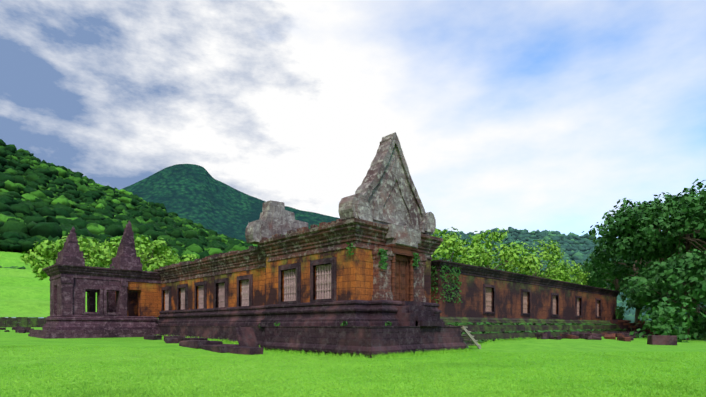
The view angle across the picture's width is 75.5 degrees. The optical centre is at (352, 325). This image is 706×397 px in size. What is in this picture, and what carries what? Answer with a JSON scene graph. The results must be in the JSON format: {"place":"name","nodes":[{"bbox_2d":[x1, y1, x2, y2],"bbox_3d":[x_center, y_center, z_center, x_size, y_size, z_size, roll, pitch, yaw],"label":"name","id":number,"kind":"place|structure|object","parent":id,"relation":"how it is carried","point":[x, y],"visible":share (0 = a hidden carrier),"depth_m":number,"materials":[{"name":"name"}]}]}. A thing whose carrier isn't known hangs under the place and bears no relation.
{"place":"outdoors","nodes":[
{"label":"outdoors","id":0,"kind":"place"},
{"bbox_2d":[0,266,25,317],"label":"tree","id":1,"kind":"object","parent":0,"point":[14,267],"depth_m":147.86,"materials":[{"name":"green plant"}]},
{"bbox_2d":[0,250,158,318],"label":"grass field","id":2,"kind":"structure","parent":0,"point":[24,292],"depth_m":115.20,"materials":[{"name":"green plant"}]},
{"bbox_2d":[123,164,339,240],"bbox_3d":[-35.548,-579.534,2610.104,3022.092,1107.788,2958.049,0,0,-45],"label":"mountain","id":3,"kind":"structure","parent":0,"point":[196,194],"depth_m":3009.75,"materials":[{"name":"green plant"}]},
{"bbox_2d":[161,247,430,310],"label":"gallery walls","id":4,"kind":"structure","parent":0,"point":[355,276],"depth_m":30.34,"materials":[{"name":"orange stone"}]},
{"bbox_2d":[162,257,336,310],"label":"window frames","id":5,"kind":"structure","parent":4,"relation":"in","point":[332,261],"depth_m":30.58,"materials":[{"name":"brown stone"}]},
{"bbox_2d":[165,264,330,309],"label":"windows","id":6,"kind":"structure","parent":5,"relation":"in","point":[323,281],"depth_m":30.36,"materials":[{"name":"grey stone"}]},
{"bbox_2d":[154,218,442,283],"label":"cornice","id":7,"kind":"structure","parent":4,"relation":"on","point":[336,235],"depth_m":29.81,"materials":[{"name":"brown stone"}]},
{"bbox_2d":[245,132,435,247],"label":"stone pediments","id":8,"kind":"structure","parent":7,"relation":"on","point":[386,192],"depth_m":28.06,"materials":[{"name":"grey stone"}]},
{"bbox_2d":[372,244,426,301],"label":"doorway","id":9,"kind":"structure","parent":4,"relation":"in","point":[400,277],"depth_m":27.81,"materials":[{"name":"stone"}]},
{"bbox_2d":[0,327,705,396],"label":"lawn ground","id":10,"kind":"structure","parent":0,"point":[12,338],"depth_m":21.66,"materials":[{"name":"green plant"}]},
{"bbox_2d":[20,233,109,279],"bbox_3d":[-34.082,-5.024,55.376,10.493,11.842,10.939,0,0,-45],"label":"tree","id":11,"kind":"object","parent":10,"relation":"on","point":[45,252],"depth_m":52.67,"materials":[{"name":"green plant"}]},
{"bbox_2d":[42,236,117,268],"bbox_3d":[-34.170,-5.372,59.735,11.916,12.480,11.277,0,0,-45],"label":"tree","id":12,"kind":"object","parent":10,"relation":"on","point":[103,243],"visible":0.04,"depth_m":57.30,"materials":[{"name":"green plant"}]},
{"bbox_2d":[28,221,160,338],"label":"stone pavilion","id":13,"kind":"structure","parent":10,"relation":"on","point":[73,279],"depth_m":41.78,"materials":[{"name":"grey stone"}]},
{"bbox_2d":[115,282,160,316],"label":"laterite portico walls","id":14,"kind":"structure","parent":13,"relation":"attached to","point":[143,299],"depth_m":45.23,"materials":[{"name":"orange stone"}]},
{"bbox_2d":[80,240,146,270],"bbox_3d":[-31.455,-4.889,57.545,10.376,11.588,10.611,0,0,-45],"label":"tree","id":15,"kind":"object","parent":10,"relation":"on","point":[102,253],"depth_m":54.57,"materials":[{"name":"green plant"}]},
{"bbox_2d":[99,234,177,271],"bbox_3d":[-29.466,-5.706,61.648,11.111,13.246,11.227,0,0,-45],"label":"tree","id":16,"kind":"object","parent":10,"relation":"on","point":[158,246],"depth_m":60.05,"materials":[{"name":"green plant"}]},
{"bbox_2d":[138,246,183,318],"bbox_3d":[-28.692,-5.306,65.937,11.549,12.402,12.200,0,0,-45],"label":"tree","id":17,"kind":"object","parent":10,"relation":"on","point":[158,256],"depth_m":63.53,"materials":[{"name":"green plant"}]},
{"bbox_2d":[171,254,198,262],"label":"tree","id":18,"kind":"object","parent":10,"relation":"on","point":[190,256],"depth_m":68.24,"materials":[{"name":"green plant"}]},
{"bbox_2d":[156,300,465,357],"bbox_3d":[-6.868,0.261,37.078,9.170,3.415,31.333,0,0,-45],"label":"stone base","id":19,"kind":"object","parent":10,"relation":"on","point":[365,331],"depth_m":26.98,"materials":[{"name":"stone"}]},
{"bbox_2d":[87,225,624,327],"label":"vines","id":20,"kind":"object","parent":19,"relation":"attached to","point":[620,311],"visible":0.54,"depth_m":33.22,"materials":[{"name":"green plant"}]},
{"bbox_2d":[0,327,676,354],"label":"fallen blocks","id":21,"kind":"structure","parent":10,"relation":"on","point":[247,342],"depth_m":30.44,"materials":[{"name":"stone"}]},
{"bbox_2d":[430,227,484,266],"bbox_3d":[11.840,-5.993,62.322,12.201,14.462,12.702,0,0,-45],"label":"tree","id":22,"kind":"object","parent":10,"relation":"on","point":[450,240],"depth_m":60.23,"materials":[{"name":"green plant"}]},
{"bbox_2d":[461,326,480,348],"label":"wooden steps","id":23,"kind":"structure","parent":10,"relation":"on","point":[466,331],"depth_m":29.96,"materials":[{"name":"grey wood"}]},
{"bbox_2d":[447,252,510,269],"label":"tree","id":24,"kind":"object","parent":10,"relation":"on","point":[491,267],"depth_m":70.22,"materials":[{"name":"green plant"}]},
{"bbox_2d":[449,228,540,274],"bbox_3d":[20.477,-6.288,65.831,13.256,15.091,13.060,0,0,-45],"label":"tree","id":25,"kind":"object","parent":10,"relation":"on","point":[526,265],"depth_m":63.03,"materials":[{"name":"green plant"}]},
{"bbox_2d":[440,317,626,346],"bbox_3d":[18.830,0.661,50.517,46.629,2.625,11.252,0,0,-45],"label":"stone base","id":26,"kind":"object","parent":10,"relation":"on","point":[475,327],"visible":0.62,"depth_m":39.26,"materials":[{"name":"grey stone"}]},
{"bbox_2d":[447,322,624,342],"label":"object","id":27,"kind":"object","parent":26,"relation":"attached to","point":[488,323],"visible":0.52,"depth_m":40.16,"materials":[{"name":"green moss"}]},
{"bbox_2d":[496,238,577,280],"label":"tree","id":28,"kind":"object","parent":10,"relation":"on","point":[552,257],"depth_m":83.99,"materials":[{"name":"green plant"}]},
{"bbox_2d":[541,264,589,284],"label":"tree","id":29,"kind":"object","parent":10,"relation":"on","point":[580,276],"depth_m":99.36,"materials":[{"name":"green plant"}]},
{"bbox_2d":[549,332,631,341],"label":"stone blocks","id":30,"kind":"object","parent":10,"relation":"on","point":[619,336],"visible":0.73,"depth_m":43.27,"materials":[{"name":"brown stone"}]},
{"bbox_2d":[579,259,651,307],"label":"tree","id":31,"kind":"object","parent":10,"relation":"on","point":[593,281],"depth_m":100.90,"materials":[{"name":"green plant"}]},
{"bbox_2d":[582,237,681,325],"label":"tree","id":32,"kind":"object","parent":10,"relation":"on","point":[612,269],"depth_m":80.39,"materials":[{"name":"green plant"}]},
{"bbox_2d":[610,312,657,334],"bbox_3d":[36.673,-0.039,60.582,5.302,3.800,6.856,0,0,-45],"label":"rubble","id":33,"kind":"object","parent":10,"relation":"on","point":[626,325],"visible":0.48,"depth_m":59.01,"materials":[{"name":"stone"}]},
{"bbox_2d":[582,191,705,306],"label":"tree","id":34,"kind":"object","parent":10,"relation":"on","point":[622,233],"depth_m":67.30,"materials":[{"name":"green plant"}]},
{"bbox_2d":[620,285,682,331],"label":"tree","id":35,"kind":"object","parent":10,"relation":"on","point":[622,299],"depth_m":78.40,"materials":[{"name":"green plant"}]},
{"bbox_2d":[619,265,692,328],"bbox_3d":[40.283,-3.361,58.864,10.248,9.505,10.815,0,0,-45],"label":"tree","id":36,"kind":"object","parent":10,"relation":"on","point":[625,281],"depth_m":60.45,"materials":[{"name":"green plant"}]},
{"bbox_2d":[610,185,705,337],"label":"tree","id":37,"kind":"object","parent":10,"relation":"on","point":[649,209],"depth_m":59.81,"materials":[{"name":"green plant"}]},
{"bbox_2d":[629,294,705,342],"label":"shrubs","id":38,"kind":"object","parent":10,"relation":"on","point":[674,318],"visible":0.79,"depth_m":47.70,"materials":[{"name":"green plant"}]},
{"bbox_2d":[650,251,705,312],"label":"tree","id":39,"kind":"object","parent":10,"relation":"on","point":[689,271],"depth_m":48.72,"materials":[{"name":"green plant"}]},
{"bbox_2d":[675,263,705,301],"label":"tree","id":40,"kind":"object","parent":10,"relation":"on","point":[685,285],"visible":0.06,"depth_m":51.00,"materials":[{"name":"green plant"}]},
{"bbox_2d":[0,0,705,322],"label":"sky","id":41,"kind":"structure","parent":0,"point":[531,115],"materials":[{"name":"white"}]},
{"bbox_2d":[431,271,615,320],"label":"wing walls","id":42,"kind":"structure","parent":0,"point":[507,299],"depth_m":40.93,"materials":[{"name":"brown stone"}]},
{"bbox_2d":[431,260,619,296],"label":"wing cornice","id":43,"kind":"structure","parent":42,"relation":"on","point":[476,271],"depth_m":41.11,"materials":[{"name":"brown stone"}]},
{"bbox_2d":[483,284,600,317],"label":"wing window frames","id":44,"kind":"structure","parent":42,"relation":"in","point":[522,291],"depth_m":43.53,"materials":[{"name":"stone"}]},
{"bbox_2d":[486,288,598,315],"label":"windows","id":45,"kind":"structure","parent":44,"relation":"in","point":[488,299],"depth_m":43.26,"materials":[{"name":"grey stone"}]},
{"bbox_2d":[453,230,705,310],"bbox_3d":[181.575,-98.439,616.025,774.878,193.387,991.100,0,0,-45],"label":"trees","id":46,"kind":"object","parent":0,"point":[508,235],"depth_m":828.44,"materials":[{"name":"green plant"}]},
{"bbox_2d":[431,227,650,323],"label":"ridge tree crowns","id":47,"kind":"object","parent":46,"relation":"on","point":[577,254],"visible":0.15,"depth_m":797.32,"materials":[{"name":"green plant"}]},
{"label":"ground","id":48,"kind":"structure","parent":0,"visible":0},
{"bbox_2d":[0,317,158,326],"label":"terrace retaining wall","id":49,"kind":"structure","parent":48,"relation":"on","point":[26,322],"depth_m":86.58,"materials":[{"name":"stone"}]},
{"bbox_2d":[539,264,575,280],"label":"tree","id":50,"kind":"object","parent":48,"relation":"on","point":[541,270],"depth_m":169.53,"materials":[{"name":"green plant"}]},
{"bbox_2d":[571,263,627,289],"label":"tree","id":51,"kind":"object","parent":48,"relation":"on","point":[579,264],"depth_m":160.54,"materials":[{"name":"green plant"}]},
{"bbox_2d":[626,248,705,339],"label":"tree","id":52,"kind":"object","parent":48,"relation":"on","point":[638,290],"depth_m":50.46,"materials":[{"name":"green plant"}]},
{"bbox_2d":[629,178,705,259],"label":"tree","id":53,"kind":"object","parent":48,"relation":"on","point":[667,245],"depth_m":57.20,"materials":[{"name":"green plant"}]},
{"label":"hill forest","id":54,"kind":"object","parent":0,"visible":0},
{"bbox_2d":[0,150,228,261],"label":"trees","id":55,"kind":"object","parent":54,"relation":"on","point":[25,243],"visible":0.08,"depth_m":246.80,"materials":[{"name":"green plant"}]},
{"bbox_2d":[0,139,257,255],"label":"hill forest emergents","id":56,"kind":"object","parent":54,"relation":"on","point":[59,220],"visible":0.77,"depth_m":322.04,"materials":[{"name":"green plant"}]}
]}

